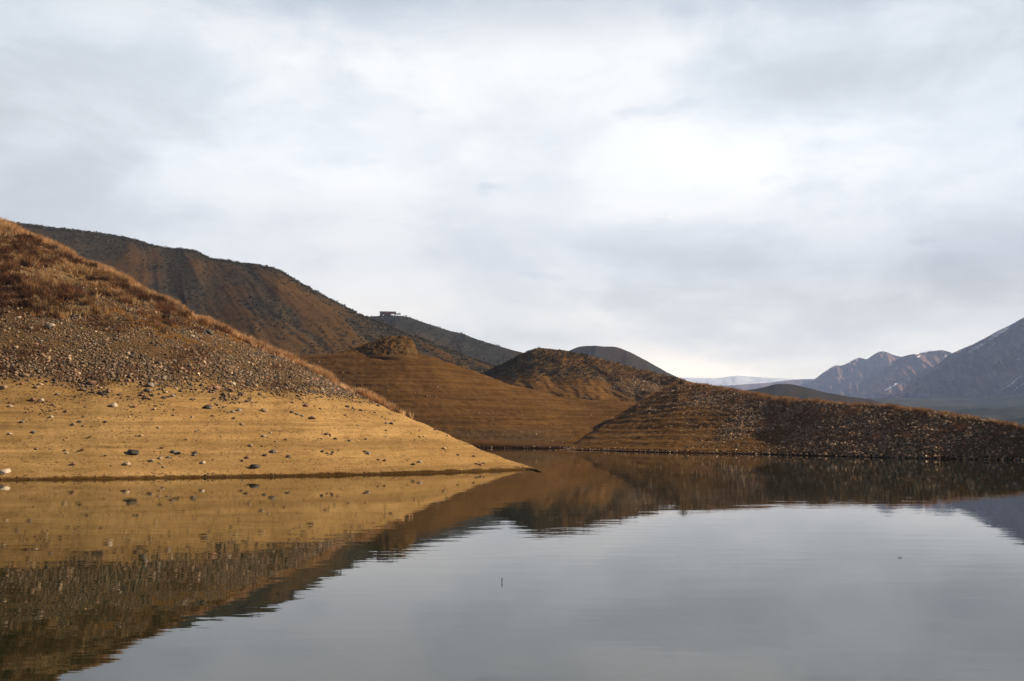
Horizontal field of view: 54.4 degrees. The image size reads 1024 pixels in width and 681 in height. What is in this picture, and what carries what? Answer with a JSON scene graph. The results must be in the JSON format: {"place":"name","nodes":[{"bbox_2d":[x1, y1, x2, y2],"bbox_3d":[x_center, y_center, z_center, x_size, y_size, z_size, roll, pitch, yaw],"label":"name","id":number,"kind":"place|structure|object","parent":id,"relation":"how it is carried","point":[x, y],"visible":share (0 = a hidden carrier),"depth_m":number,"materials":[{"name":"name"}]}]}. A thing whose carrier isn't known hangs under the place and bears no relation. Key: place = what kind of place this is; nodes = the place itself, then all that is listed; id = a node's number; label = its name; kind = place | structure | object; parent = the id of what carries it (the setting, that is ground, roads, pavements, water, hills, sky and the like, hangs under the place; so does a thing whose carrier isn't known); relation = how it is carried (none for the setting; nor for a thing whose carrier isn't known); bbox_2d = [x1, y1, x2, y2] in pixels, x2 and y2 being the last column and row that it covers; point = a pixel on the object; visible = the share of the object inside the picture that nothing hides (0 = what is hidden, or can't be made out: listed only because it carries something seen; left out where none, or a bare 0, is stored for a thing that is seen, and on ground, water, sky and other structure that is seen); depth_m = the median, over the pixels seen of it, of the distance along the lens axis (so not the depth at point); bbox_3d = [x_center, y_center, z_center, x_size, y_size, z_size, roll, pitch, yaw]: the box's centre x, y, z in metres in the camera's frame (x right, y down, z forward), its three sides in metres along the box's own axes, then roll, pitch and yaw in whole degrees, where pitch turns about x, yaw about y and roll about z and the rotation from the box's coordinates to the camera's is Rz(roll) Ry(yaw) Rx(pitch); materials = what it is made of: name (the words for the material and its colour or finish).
{"place":"outdoors","nodes":[
{"label":"outdoors","id":0,"kind":"place"},
{"bbox_2d":[20,225,492,372],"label":"hill","id":1,"kind":"structure","parent":0,"point":[317,310],"depth_m":386.99,"materials":[{"name":"brown soil"}]},
{"bbox_2d":[14,222,493,372],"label":"scrub","id":2,"kind":"object","parent":1,"relation":"on","point":[179,249],"visible":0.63,"depth_m":405.02,"materials":[{"name":"brown plant"}]},
{"bbox_2d":[0,229,537,479],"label":"gravel","id":3,"kind":"structure","parent":0,"point":[227,365],"depth_m":65.95,"materials":[{"name":"grey gravel"}]},
{"bbox_2d":[0,231,540,479],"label":"hill","id":4,"kind":"structure","parent":0,"point":[22,441],"depth_m":59.04,"materials":[{"name":"beige soil"}]},
{"bbox_2d":[0,468,10,474],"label":"stone","id":5,"kind":"object","parent":4,"relation":"on","point":[5,471],"visible":1,"depth_m":51.32,"materials":[{"name":"beige stone"}]},
{"bbox_2d":[87,380,96,384],"bbox_3d":[-25.660,2.590,60.808,0.561,0.297,0.521,11,11,13],"label":"stone","id":6,"kind":"object","parent":4,"relation":"on","point":[91,382],"visible":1,"depth_m":60.64,"materials":[{"name":"stone"}]},
{"bbox_2d":[127,449,138,454],"bbox_3d":[-20.774,6.137,54.560,0.652,0.355,0.425,-2,-6,23],"label":"stone","id":7,"kind":"object","parent":4,"relation":"on","point":[132,452],"visible":1,"depth_m":54.45,"materials":[{"name":"grey stone"}]},
{"bbox_2d":[145,383,153,386],"bbox_3d":[-22.406,2.768,61.659,0.452,0.332,0.599,-1,-1,42],"label":"stone","id":8,"kind":"object","parent":4,"relation":"on","point":[149,384],"visible":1,"depth_m":61.50,"materials":[{"name":"beige stone"}]},
{"bbox_2d":[0,216,416,420],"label":"dry grass","id":9,"kind":"structure","parent":4,"relation":"on","point":[40,282],"depth_m":73.88,"materials":[{"name":"brown plant"}]},
{"bbox_2d":[250,464,259,468],"bbox_3d":[-14.304,7.014,55.387,0.577,0.290,0.405,4,4,-40],"label":"stone","id":10,"kind":"object","parent":4,"relation":"on","point":[253,466],"visible":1,"depth_m":55.26,"materials":[{"name":"grey stone"}]},
{"bbox_2d":[370,316,522,365],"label":"hill","id":11,"kind":"structure","parent":0,"point":[451,335],"depth_m":719.98,"materials":[{"name":"grey soil"}]},
{"bbox_2d":[380,311,400,316],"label":"hilltop house","id":12,"kind":"structure","parent":11,"relation":"on","point":[384,313],"depth_m":800.52,"materials":[{"name":"beige paint"}]},
{"bbox_2d":[370,315,521,364],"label":"scrub","id":13,"kind":"object","parent":11,"relation":"on","point":[475,350],"visible":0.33,"depth_m":728.61,"materials":[{"name":"green plant"}]},
{"bbox_2d":[297,351,635,448],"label":"hill","id":14,"kind":"structure","parent":0,"point":[458,420],"depth_m":167.66,"materials":[{"name":"brown soil"}]},
{"bbox_2d":[338,336,418,360],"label":"earth bluff","id":15,"kind":"structure","parent":14,"relation":"on","point":[391,348],"depth_m":180.33,"materials":[{"name":"brown soil"}]},
{"bbox_2d":[328,335,416,353],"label":"scrub","id":16,"kind":"object","parent":15,"relation":"on","point":[394,339],"visible":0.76,"depth_m":184.06,"materials":[{"name":"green plant"}]},
{"bbox_2d":[310,353,1023,460],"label":"gravel","id":17,"kind":"structure","parent":14,"relation":"on","point":[848,422],"depth_m":105.47,"materials":[{"name":"brown gravel"}]},
{"bbox_2d":[0,448,1023,680],"bbox_3d":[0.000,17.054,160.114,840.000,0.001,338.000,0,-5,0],"label":"water","id":18,"kind":"structure","parent":0,"point":[627,566],"depth_m":17.53,"materials":[{"name":"grey liquid"}]},
{"bbox_2d":[0,0,1023,378],"label":"sky","id":19,"kind":"structure","parent":0,"point":[787,189],"materials":[{"name":"white"}]},
{"bbox_2d":[483,348,691,401],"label":"hill","id":20,"kind":"structure","parent":0,"point":[593,388],"depth_m":225.35,"materials":[{"name":"brown soil"}]},
{"bbox_2d":[480,347,685,381],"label":"scrub","id":21,"kind":"object","parent":20,"relation":"on","point":[547,360],"visible":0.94,"depth_m":238.93,"materials":[{"name":"brown plant"}]},
{"bbox_2d":[570,346,672,375],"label":"hill","id":22,"kind":"structure","parent":0,"point":[620,355],"depth_m":1000.62,"materials":[{"name":"grey soil"}]},
{"bbox_2d":[683,376,798,385],"bbox_3d":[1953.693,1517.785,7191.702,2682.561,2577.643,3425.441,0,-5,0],"label":"mountain","id":23,"kind":"structure","parent":0,"point":[733,380],"depth_m":7451.68,"materials":[{"name":"white snow"}]},
{"bbox_2d":[721,379,813,389],"bbox_3d":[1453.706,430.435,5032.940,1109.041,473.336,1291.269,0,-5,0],"label":"mountain","id":24,"kind":"structure","parent":0,"point":[799,382],"depth_m":5052.20,"materials":[{"name":"grey stone"}]},
{"bbox_2d":[564,383,1023,460],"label":"hill","id":25,"kind":"structure","parent":0,"point":[613,430],"depth_m":118.96,"materials":[{"name":"brown soil"}]},
{"bbox_2d":[593,358,1023,445],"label":"dry grass","id":26,"kind":"structure","parent":25,"relation":"on","point":[782,399],"depth_m":118.81,"materials":[{"name":"brown plant"}]},
{"bbox_2d":[744,384,885,404],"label":"hill","id":27,"kind":"structure","parent":0,"point":[797,391],"depth_m":850.48,"materials":[{"name":"grey soil"}]},
{"bbox_2d":[800,351,899,396],"bbox_3d":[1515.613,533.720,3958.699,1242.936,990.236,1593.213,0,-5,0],"label":"mountain","id":28,"kind":"structure","parent":0,"point":[851,378],"depth_m":3804.10,"materials":[{"name":"grey stone"}]},
{"bbox_2d":[851,350,951,398],"bbox_3d":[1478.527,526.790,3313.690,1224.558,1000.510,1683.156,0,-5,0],"label":"mountain","id":29,"kind":"structure","parent":0,"point":[898,376],"depth_m":3110.81,"materials":[{"name":"grey stone"}]},
{"bbox_2d":[866,395,1023,426],"bbox_3d":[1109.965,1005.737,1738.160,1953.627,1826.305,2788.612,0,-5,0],"label":"distant plain","id":30,"kind":"structure","parent":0,"point":[1008,408],"depth_m":1555.26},
{"bbox_2d":[894,318,1023,397],"bbox_3d":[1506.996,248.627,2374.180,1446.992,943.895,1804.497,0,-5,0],"label":"mountain","id":31,"kind":"structure","parent":0,"point":[991,365],"depth_m":2357.38,"materials":[{"name":"grey stone"}]}
]}

